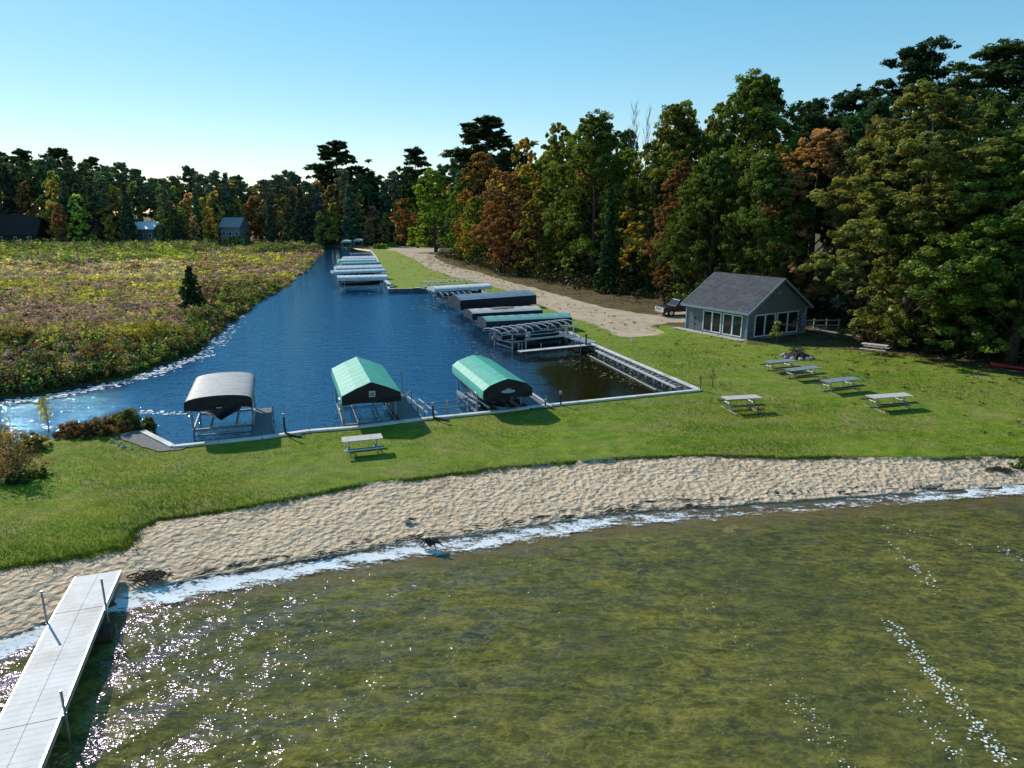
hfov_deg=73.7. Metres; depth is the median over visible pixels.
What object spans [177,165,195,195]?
pine tree
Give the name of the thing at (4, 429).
shrub
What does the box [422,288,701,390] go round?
seawall
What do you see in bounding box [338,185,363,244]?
spruce tree
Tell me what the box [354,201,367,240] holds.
leafy tree
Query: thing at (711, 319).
window
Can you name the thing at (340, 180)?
pine tree
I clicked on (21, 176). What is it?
pine tree
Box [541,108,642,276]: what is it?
leafy tree
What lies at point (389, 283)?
side dock
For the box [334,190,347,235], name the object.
leafy tree
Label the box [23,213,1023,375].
forest floor
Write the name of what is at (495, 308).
pontoon boat
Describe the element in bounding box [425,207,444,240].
leafy tree
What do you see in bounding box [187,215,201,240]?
leafy tree
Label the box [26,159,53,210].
pine tree
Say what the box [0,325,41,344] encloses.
shrub
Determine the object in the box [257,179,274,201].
pine tree
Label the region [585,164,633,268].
leafy tree
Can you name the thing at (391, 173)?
pine tree
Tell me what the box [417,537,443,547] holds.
driftwood
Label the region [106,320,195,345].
shrub
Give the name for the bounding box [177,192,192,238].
leafy tree
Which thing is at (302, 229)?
spruce tree
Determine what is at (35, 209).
leafy tree
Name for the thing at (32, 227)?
house
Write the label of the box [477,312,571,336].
boat lift
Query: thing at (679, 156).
leafy tree
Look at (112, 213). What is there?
spruce tree
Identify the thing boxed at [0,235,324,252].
marsh scrub
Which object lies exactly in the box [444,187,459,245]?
spruce tree
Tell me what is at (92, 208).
spruce tree
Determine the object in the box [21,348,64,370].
shrub
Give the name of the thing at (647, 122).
bare tree
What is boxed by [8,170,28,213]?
pine tree
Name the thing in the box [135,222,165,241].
house
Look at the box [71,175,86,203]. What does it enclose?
pine tree
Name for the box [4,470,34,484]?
shrub
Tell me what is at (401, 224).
autumn tree
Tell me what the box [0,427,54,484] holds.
shrub
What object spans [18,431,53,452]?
shrub
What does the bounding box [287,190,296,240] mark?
spruce tree
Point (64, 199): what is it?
spruce tree
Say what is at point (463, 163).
pine tree
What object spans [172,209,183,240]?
spruce tree
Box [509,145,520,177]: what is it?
leafy tree
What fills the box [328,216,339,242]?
leafy tree
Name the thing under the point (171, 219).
leafy tree
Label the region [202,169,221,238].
pine tree
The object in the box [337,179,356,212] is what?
pine tree
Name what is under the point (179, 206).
leafy tree
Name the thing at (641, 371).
open dock
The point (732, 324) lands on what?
window
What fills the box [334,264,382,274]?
boat lift
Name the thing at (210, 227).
leafy tree
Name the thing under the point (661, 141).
leafy tree
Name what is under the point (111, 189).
leafy tree
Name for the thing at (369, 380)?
boat lift
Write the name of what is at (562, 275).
undergrowth
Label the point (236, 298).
shrub
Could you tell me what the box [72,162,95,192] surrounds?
pine tree
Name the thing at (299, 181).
pine tree
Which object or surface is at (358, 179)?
pine tree
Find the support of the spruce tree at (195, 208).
on the marsh ground at (79, 383)
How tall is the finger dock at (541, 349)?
2.450 m
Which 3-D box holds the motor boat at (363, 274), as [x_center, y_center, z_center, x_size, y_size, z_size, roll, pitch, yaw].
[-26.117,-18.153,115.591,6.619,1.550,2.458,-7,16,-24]
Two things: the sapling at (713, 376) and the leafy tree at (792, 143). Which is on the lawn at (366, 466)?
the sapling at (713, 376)
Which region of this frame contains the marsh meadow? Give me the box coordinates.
[0,236,324,274]
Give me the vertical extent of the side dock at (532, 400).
1.910 m
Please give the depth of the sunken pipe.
50.12 m
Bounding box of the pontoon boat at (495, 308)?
[472,307,514,323]
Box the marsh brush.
[0,304,236,393]
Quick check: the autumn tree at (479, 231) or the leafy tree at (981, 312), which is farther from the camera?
the autumn tree at (479, 231)
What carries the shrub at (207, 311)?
on the marsh ground at (79, 383)
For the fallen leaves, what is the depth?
55.37 m
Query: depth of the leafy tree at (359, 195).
245.41 m
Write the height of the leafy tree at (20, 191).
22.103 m
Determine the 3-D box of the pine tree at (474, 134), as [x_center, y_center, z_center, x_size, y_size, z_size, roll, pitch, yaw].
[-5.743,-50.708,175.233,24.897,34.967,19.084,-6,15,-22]
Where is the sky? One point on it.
(250, 89)
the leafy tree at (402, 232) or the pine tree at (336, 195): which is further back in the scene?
the pine tree at (336, 195)
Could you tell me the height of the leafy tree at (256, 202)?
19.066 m
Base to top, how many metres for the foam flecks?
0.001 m
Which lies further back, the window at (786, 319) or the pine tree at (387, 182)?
the pine tree at (387, 182)
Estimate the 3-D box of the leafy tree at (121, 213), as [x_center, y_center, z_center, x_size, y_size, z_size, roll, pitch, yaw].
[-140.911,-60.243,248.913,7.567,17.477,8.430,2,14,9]
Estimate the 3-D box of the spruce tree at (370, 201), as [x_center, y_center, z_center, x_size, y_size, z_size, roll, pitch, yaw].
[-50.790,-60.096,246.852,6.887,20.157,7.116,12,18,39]
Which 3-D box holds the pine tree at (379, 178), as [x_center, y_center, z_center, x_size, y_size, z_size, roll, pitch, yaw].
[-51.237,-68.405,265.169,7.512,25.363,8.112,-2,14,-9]
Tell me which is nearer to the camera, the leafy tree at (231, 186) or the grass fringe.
the grass fringe
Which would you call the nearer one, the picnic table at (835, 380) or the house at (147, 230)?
the picnic table at (835, 380)
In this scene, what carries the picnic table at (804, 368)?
on the lawn at (366, 466)
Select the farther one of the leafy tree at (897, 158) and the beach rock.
the leafy tree at (897, 158)
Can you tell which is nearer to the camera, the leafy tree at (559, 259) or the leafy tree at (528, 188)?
the leafy tree at (559, 259)
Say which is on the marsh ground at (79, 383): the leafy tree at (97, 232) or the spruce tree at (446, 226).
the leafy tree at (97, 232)
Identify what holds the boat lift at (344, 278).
in the canal
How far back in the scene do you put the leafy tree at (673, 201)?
85.33 m
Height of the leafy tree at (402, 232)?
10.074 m
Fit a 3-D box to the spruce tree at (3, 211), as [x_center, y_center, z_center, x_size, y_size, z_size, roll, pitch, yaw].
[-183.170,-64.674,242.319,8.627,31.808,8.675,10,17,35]
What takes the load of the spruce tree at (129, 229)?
on the marsh ground at (79, 383)
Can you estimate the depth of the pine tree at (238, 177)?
257.70 m
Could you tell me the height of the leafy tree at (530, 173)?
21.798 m
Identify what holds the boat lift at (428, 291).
in the canal
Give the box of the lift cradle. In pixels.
[518,323,575,347]
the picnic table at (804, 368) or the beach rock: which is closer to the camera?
the beach rock
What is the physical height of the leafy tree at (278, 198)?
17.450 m
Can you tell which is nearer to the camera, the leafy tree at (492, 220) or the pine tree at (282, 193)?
the leafy tree at (492, 220)
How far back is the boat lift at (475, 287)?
89.77 m
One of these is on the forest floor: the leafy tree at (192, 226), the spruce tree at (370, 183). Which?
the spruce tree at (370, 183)
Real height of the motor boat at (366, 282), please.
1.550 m
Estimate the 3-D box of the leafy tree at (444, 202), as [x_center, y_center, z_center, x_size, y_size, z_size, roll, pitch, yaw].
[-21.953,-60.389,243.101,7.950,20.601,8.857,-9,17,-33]
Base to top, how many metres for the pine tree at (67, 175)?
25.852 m
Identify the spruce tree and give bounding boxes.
[0,186,8,214]
[1,163,22,214]
[59,181,77,240]
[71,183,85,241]
[82,183,107,242]
[102,184,121,239]
[119,182,140,240]
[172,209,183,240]
[177,266,205,308]
[190,188,206,242]
[218,172,237,242]
[264,197,279,242]
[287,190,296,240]
[292,186,313,241]
[309,183,330,244]
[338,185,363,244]
[358,170,380,243]
[364,190,378,243]
[376,180,394,243]
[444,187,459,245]
[497,196,520,269]
[559,158,586,275]
[591,187,624,293]
[629,139,664,274]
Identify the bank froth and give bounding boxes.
[0,316,240,430]
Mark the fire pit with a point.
(784, 355)
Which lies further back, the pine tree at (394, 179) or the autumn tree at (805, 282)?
the pine tree at (394, 179)
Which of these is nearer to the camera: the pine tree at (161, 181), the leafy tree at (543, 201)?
the leafy tree at (543, 201)
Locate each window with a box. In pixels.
[702,310,721,333]
[722,313,742,337]
[753,313,775,336]
[777,310,798,332]
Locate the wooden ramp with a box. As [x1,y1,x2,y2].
[556,330,595,343]
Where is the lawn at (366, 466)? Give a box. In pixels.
[0,246,1023,569]
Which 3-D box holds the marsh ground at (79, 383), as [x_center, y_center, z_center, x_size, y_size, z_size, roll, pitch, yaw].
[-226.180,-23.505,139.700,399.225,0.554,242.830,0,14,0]
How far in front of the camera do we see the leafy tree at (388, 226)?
241.71 m
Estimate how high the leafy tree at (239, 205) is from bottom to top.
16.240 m
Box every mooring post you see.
[282,413,300,436]
[432,402,448,420]
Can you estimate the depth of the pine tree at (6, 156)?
323.31 m
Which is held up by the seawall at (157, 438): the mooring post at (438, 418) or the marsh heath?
the mooring post at (438, 418)
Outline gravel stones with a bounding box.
[110,432,174,449]
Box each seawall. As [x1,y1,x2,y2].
[139,389,700,447]
[369,249,421,292]
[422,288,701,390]
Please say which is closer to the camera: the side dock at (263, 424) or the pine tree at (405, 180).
the side dock at (263, 424)
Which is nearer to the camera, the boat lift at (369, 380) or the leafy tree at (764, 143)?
the boat lift at (369, 380)
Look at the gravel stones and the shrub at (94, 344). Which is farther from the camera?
the shrub at (94, 344)
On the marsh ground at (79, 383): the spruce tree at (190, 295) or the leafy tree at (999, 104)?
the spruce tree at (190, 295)
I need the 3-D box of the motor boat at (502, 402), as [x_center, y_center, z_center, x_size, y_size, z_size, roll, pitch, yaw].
[-1.429,0.229,41.984,2.358,1.550,6.618,-5,15,-18]
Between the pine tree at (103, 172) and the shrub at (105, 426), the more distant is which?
the pine tree at (103, 172)
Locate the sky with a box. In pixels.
[0,0,1023,250]
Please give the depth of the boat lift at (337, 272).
114.36 m
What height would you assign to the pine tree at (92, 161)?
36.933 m
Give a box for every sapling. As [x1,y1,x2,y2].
[36,396,51,431]
[710,368,716,386]
[769,321,783,343]
[791,310,806,338]
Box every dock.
[0,570,121,767]
[251,405,274,436]
[384,280,394,287]
[388,371,419,419]
[513,395,550,409]
[517,335,592,353]
[595,350,681,390]
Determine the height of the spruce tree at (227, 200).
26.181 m
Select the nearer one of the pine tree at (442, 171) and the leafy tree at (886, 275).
the leafy tree at (886, 275)
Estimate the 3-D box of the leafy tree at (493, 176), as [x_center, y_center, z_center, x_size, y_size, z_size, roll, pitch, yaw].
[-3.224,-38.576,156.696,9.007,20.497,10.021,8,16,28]
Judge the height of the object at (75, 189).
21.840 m
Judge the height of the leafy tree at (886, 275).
16.947 m
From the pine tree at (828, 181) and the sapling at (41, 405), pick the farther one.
the pine tree at (828, 181)
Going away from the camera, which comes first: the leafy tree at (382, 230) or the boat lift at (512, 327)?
the boat lift at (512, 327)
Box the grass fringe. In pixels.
[0,452,1023,570]
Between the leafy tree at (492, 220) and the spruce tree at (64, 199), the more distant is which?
the spruce tree at (64, 199)
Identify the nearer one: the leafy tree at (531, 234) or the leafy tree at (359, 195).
the leafy tree at (531, 234)
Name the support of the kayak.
on the forest floor
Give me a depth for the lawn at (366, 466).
34.52 m
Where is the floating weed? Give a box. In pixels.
[360,291,645,384]
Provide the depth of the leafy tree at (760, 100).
83.91 m
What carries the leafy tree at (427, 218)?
on the forest floor
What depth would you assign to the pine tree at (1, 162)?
251.14 m
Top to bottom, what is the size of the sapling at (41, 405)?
1.976 m
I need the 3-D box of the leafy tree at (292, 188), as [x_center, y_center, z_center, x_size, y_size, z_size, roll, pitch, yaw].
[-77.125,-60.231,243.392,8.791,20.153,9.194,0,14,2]
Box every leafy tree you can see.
[11,180,39,214]
[33,199,56,238]
[35,170,61,235]
[35,179,62,241]
[50,203,73,241]
[66,194,96,240]
[91,224,104,240]
[95,184,133,240]
[102,214,118,240]
[114,196,133,225]
[121,181,148,223]
[153,198,172,238]
[155,177,175,234]
[155,206,172,240]
[160,186,189,239]
[169,185,190,233]
[173,206,190,237]
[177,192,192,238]
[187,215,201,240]
[198,183,216,237]
[198,197,215,238]
[200,207,218,242]
[202,190,225,238]
[208,179,220,235]
[214,180,251,221]
[232,198,246,219]
[240,195,265,240]
[247,190,265,239]
[249,184,264,240]
[255,192,284,238]
[272,193,288,240]
[275,195,296,240]
[284,186,296,232]
[303,180,327,223]
[312,181,335,227]
[313,211,331,245]
[320,184,343,241]
[324,202,341,243]
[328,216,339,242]
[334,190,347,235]
[353,191,368,233]
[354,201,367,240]
[363,218,375,244]
[366,205,382,243]
[378,218,390,243]
[379,212,391,243]
[385,199,406,243]
[395,216,407,244]
[402,198,414,226]
[406,168,461,251]
[411,207,428,242]
[414,207,432,240]
[421,184,445,234]
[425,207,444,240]
[425,222,439,243]
[439,184,459,236]
[444,177,467,251]
[454,213,465,254]
[457,200,477,257]
[458,176,488,235]
[460,196,490,262]
[461,195,489,258]
[480,169,503,246]
[483,204,502,260]
[486,179,510,242]
[490,200,522,247]
[500,175,535,250]
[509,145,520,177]
[510,189,559,274]
[511,184,541,259]
[512,200,554,269]
[517,162,550,243]
[524,144,566,258]
[527,122,586,262]
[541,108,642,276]
[552,195,590,273]
[557,149,604,274]
[580,154,636,271]
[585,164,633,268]
[597,147,645,277]
[613,99,728,282]
[615,128,642,263]
[616,184,699,290]
[633,139,666,276]
[642,158,707,297]
[644,120,711,281]
[651,150,758,297]
[681,68,825,270]
[690,158,767,280]
[700,100,742,218]
[710,149,813,277]
[729,127,776,254]
[739,143,803,280]
[777,134,823,276]
[798,78,1023,348]
[816,114,907,307]
[866,136,1005,346]
[893,127,1023,364]
[916,93,1023,329]
[927,123,1023,356]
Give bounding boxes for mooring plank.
[532,393,551,406]
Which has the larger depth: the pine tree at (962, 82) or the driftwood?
the pine tree at (962, 82)
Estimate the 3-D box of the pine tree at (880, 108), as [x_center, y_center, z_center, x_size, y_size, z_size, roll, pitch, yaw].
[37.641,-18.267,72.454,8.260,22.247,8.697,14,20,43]
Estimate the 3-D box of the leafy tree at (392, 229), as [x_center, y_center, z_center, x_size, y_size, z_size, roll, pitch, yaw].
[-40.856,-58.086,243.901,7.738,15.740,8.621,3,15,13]
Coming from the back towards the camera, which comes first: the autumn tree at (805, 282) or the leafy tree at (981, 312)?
the autumn tree at (805, 282)
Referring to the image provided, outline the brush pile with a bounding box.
[780,342,813,359]
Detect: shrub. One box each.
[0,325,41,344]
[0,418,27,458]
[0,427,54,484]
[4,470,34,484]
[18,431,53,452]
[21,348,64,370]
[26,467,53,478]
[51,420,99,440]
[71,414,141,440]
[78,340,127,360]
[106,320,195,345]
[107,407,145,430]
[141,416,157,431]
[191,306,224,321]
[219,294,250,304]
[221,236,252,245]
[372,243,387,248]
[386,242,397,246]
[1009,458,1023,468]
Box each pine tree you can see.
[0,151,15,201]
[0,156,11,202]
[5,148,33,175]
[7,163,19,197]
[8,160,42,209]
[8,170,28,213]
[17,166,29,205]
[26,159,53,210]
[38,147,76,174]
[38,156,64,188]
[50,171,82,203]
[62,159,79,194]
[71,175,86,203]
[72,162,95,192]
[78,176,101,217]
[79,156,113,175]
[88,177,117,240]
[93,165,116,202]
[111,161,133,191]
[111,173,129,207]
[124,169,143,206]
[126,173,149,221]
[137,184,159,221]
[143,177,160,221]
[152,178,175,211]
[155,188,174,224]
[161,175,186,207]
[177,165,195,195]
[188,174,212,222]
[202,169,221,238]
[229,180,251,211]
[232,174,250,207]
[246,186,260,209]
[251,179,276,218]
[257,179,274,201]
[268,174,289,231]
[272,178,293,240]
[282,169,289,180]
[286,171,301,199]
[290,174,304,193]
[293,181,314,225]
[302,139,372,239]
[316,170,330,199]
[329,176,341,240]
[334,169,354,208]
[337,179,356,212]
[350,173,366,212]
[376,174,388,197]
[384,170,398,238]
[385,174,404,242]
[385,180,394,216]
[396,146,432,247]
[396,172,413,235]
[437,115,538,189]
[437,167,454,203]
[444,157,458,202]
[452,170,461,206]
[458,162,467,170]
[484,148,519,185]
[635,176,680,294]
[774,112,842,287]
[790,97,843,134]
[790,114,844,271]
[804,129,863,308]
[810,83,881,293]
[823,98,908,303]
[853,35,977,298]
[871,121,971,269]
[879,105,961,251]
[904,75,1003,197]
[927,38,1023,204]
[998,99,1023,243]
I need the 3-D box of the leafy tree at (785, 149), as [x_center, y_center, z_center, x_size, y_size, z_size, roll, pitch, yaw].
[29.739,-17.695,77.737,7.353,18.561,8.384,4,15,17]
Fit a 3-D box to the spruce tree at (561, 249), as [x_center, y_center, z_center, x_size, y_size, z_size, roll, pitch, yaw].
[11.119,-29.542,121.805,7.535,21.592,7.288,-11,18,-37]
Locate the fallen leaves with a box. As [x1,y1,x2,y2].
[383,256,1023,435]
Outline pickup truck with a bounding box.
[654,298,685,316]
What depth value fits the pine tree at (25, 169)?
247.95 m
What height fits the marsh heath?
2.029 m
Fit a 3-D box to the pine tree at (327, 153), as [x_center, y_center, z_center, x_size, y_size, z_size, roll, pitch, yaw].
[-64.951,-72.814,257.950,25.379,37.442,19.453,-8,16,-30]
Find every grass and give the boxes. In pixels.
[19,456,1022,570]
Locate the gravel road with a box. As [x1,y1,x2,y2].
[387,247,685,336]
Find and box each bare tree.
[627,99,640,261]
[636,107,652,176]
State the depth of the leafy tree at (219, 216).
243.22 m
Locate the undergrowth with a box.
[438,246,1023,363]
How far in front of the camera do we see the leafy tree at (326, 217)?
239.54 m
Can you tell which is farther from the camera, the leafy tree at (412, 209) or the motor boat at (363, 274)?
the leafy tree at (412, 209)
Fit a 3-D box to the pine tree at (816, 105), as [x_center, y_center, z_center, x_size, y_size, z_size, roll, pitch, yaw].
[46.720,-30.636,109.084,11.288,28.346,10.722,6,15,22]
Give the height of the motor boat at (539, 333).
1.550 m
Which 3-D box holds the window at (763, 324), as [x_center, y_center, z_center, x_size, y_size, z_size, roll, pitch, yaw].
[22.927,-5.348,62.001,2.800,2.010,0.110,-9,17,-31]
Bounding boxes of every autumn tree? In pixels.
[389,198,419,245]
[449,152,501,252]
[467,171,541,271]
[498,137,549,244]
[738,128,873,315]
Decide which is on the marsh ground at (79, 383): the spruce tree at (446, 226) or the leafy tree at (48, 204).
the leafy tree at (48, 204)
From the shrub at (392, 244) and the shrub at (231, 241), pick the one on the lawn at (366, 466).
the shrub at (392, 244)
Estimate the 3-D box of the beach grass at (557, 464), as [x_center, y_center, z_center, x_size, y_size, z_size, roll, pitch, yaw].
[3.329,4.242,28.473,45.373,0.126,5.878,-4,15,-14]
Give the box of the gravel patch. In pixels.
[114,431,185,450]
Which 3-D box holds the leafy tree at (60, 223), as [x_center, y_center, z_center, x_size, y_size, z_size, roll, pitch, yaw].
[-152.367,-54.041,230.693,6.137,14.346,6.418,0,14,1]
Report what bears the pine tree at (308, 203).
on the forest floor
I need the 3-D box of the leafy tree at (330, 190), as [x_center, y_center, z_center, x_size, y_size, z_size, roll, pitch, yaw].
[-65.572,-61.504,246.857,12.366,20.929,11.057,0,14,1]
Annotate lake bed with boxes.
[0,490,1023,767]
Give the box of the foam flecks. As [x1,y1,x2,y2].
[528,525,1020,767]
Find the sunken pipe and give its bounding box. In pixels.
[590,356,656,390]
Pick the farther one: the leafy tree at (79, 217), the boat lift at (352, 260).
the leafy tree at (79, 217)
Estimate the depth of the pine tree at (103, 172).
250.88 m
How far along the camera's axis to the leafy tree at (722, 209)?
81.59 m
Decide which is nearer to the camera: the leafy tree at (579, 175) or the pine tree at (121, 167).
the leafy tree at (579, 175)
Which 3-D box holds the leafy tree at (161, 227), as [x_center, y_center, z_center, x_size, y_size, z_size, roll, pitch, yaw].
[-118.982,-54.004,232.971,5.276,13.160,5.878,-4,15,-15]
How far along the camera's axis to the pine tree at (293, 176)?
251.61 m
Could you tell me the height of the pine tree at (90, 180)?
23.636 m
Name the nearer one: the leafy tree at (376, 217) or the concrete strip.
the concrete strip
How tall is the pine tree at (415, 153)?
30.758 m
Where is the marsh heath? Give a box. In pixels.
[0,268,297,316]
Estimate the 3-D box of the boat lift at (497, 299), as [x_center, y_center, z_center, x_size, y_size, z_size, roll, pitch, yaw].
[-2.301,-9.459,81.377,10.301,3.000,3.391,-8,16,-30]
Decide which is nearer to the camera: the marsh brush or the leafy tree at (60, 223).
the marsh brush
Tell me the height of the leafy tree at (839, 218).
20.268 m
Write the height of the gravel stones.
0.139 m
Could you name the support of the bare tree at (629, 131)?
on the forest floor
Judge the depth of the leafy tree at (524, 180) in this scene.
138.68 m
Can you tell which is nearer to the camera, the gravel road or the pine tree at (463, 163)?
the gravel road
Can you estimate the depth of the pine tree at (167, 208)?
238.81 m
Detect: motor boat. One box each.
[205,407,240,419]
[339,280,382,286]
[350,273,376,274]
[437,289,481,298]
[459,379,510,406]
[492,325,556,331]
[502,325,558,342]
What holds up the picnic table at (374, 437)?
on the lawn at (366, 466)
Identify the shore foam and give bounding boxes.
[0,485,1023,658]
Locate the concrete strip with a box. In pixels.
[671,327,745,340]
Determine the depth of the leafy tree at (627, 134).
130.02 m
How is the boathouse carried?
on the lawn at (366, 466)
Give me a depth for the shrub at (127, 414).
35.94 m
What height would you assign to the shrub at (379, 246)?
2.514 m
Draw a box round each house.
[0,215,51,241]
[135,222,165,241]
[218,217,250,244]
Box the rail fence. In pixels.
[806,318,840,329]
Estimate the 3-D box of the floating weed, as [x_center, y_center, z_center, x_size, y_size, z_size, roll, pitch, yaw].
[-8.645,-7.423,76.938,10.834,0.001,71.552,-8,16,-27]
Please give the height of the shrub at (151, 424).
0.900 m
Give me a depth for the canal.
53.23 m
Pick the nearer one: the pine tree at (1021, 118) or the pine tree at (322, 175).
the pine tree at (1021, 118)
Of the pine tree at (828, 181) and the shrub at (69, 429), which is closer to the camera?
the shrub at (69, 429)
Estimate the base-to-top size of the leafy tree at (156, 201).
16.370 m
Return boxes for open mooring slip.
[406,390,489,416]
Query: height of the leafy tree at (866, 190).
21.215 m
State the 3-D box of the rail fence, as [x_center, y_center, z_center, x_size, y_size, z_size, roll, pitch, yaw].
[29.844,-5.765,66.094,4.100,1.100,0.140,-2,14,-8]
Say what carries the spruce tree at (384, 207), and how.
on the forest floor
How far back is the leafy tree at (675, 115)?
94.38 m
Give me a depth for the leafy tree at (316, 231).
229.80 m
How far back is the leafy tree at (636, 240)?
96.01 m
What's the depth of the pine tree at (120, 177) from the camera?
249.91 m
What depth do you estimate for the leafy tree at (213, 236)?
260.51 m
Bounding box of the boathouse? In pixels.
[680,272,813,339]
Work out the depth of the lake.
23.05 m
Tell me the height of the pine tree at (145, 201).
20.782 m
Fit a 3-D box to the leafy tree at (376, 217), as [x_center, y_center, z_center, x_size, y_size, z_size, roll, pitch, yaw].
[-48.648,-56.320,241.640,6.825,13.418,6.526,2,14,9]
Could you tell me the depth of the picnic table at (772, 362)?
48.72 m
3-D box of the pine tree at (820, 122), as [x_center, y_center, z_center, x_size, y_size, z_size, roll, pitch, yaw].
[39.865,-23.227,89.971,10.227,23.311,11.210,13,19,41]
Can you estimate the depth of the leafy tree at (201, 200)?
241.65 m
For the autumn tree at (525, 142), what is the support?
on the forest floor
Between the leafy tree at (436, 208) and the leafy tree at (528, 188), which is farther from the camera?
the leafy tree at (436, 208)
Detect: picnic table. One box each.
[341,433,384,456]
[717,394,766,414]
[759,359,801,370]
[780,365,826,379]
[813,376,866,394]
[859,342,889,355]
[859,392,918,412]
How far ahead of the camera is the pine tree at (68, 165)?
256.32 m
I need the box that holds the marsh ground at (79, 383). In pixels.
[0,247,324,398]
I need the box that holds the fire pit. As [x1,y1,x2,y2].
[780,352,813,360]
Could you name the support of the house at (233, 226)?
on the forest floor
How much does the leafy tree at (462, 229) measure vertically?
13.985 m
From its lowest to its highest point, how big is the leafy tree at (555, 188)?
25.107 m
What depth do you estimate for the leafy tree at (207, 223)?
231.96 m
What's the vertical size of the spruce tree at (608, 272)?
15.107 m
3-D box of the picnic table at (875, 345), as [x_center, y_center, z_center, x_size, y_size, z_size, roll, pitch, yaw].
[29.211,-2.819,55.071,1.901,0.770,1.750,11,18,38]
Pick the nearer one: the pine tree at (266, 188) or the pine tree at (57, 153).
the pine tree at (266, 188)
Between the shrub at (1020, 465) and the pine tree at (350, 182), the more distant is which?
the pine tree at (350, 182)
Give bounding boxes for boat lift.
[184,372,255,439]
[330,268,386,282]
[331,357,400,425]
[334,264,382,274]
[337,258,375,262]
[337,274,387,288]
[340,261,380,265]
[341,240,351,249]
[342,256,375,258]
[421,278,482,295]
[426,283,491,303]
[438,291,471,306]
[448,290,536,312]
[452,355,532,411]
[463,305,542,329]
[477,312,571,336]
[483,319,577,349]
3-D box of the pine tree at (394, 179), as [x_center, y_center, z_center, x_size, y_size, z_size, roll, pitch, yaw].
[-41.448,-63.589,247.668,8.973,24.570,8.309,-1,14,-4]
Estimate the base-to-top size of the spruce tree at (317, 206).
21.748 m
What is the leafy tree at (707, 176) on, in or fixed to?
on the forest floor
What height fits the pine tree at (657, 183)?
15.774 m
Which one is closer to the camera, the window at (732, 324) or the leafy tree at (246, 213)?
the window at (732, 324)
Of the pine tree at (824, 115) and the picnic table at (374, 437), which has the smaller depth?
the picnic table at (374, 437)
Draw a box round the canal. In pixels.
[0,247,679,448]
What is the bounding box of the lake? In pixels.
[0,490,1023,767]
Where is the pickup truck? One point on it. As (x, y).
(672, 306)
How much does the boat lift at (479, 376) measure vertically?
3.250 m
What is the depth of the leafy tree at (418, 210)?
235.65 m
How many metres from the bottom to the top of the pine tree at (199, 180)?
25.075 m
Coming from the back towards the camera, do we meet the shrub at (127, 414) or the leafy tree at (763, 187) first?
the leafy tree at (763, 187)
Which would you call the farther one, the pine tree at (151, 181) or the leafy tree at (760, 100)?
the pine tree at (151, 181)
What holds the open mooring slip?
in the canal
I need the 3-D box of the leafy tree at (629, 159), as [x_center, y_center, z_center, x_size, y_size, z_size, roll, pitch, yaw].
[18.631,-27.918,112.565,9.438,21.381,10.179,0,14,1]
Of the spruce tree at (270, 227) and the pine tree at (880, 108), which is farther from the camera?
the spruce tree at (270, 227)
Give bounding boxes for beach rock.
[403,518,410,523]
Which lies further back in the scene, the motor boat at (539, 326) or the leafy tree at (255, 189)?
the leafy tree at (255, 189)
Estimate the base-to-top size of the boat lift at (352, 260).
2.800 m
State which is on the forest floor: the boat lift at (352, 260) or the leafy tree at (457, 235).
the leafy tree at (457, 235)
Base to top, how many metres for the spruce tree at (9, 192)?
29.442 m
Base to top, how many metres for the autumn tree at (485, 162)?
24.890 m
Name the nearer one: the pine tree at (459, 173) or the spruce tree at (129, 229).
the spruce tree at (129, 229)
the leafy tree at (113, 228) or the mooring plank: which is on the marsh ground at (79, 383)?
the leafy tree at (113, 228)
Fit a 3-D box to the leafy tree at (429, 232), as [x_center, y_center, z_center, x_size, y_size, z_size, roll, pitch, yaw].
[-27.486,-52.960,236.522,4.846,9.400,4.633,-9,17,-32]
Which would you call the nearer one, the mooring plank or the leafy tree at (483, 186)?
the mooring plank
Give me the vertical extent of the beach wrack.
0.289 m
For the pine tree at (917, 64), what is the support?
on the forest floor
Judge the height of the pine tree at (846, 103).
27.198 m
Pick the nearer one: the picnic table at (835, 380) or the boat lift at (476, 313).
the picnic table at (835, 380)
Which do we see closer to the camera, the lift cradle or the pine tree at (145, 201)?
the lift cradle
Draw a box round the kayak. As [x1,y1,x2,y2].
[989,361,1023,369]
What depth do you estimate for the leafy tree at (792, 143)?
79.91 m
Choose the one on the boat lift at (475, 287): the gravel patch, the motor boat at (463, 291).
the motor boat at (463, 291)
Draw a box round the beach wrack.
[126,466,1018,587]
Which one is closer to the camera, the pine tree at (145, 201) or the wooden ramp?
the wooden ramp
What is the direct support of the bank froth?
on the canal
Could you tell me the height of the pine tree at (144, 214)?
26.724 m
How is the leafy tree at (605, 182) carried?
on the forest floor
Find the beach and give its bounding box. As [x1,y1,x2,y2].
[0,456,1023,650]
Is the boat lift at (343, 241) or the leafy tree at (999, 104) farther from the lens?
the boat lift at (343, 241)
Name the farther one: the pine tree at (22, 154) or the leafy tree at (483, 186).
the pine tree at (22, 154)
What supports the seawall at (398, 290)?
on the canal bed
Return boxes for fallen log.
[814,329,859,337]
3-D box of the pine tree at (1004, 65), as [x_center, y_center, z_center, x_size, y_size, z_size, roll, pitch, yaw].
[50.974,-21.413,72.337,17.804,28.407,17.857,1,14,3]
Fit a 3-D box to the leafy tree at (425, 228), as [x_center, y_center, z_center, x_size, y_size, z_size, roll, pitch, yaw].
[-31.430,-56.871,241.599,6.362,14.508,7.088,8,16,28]

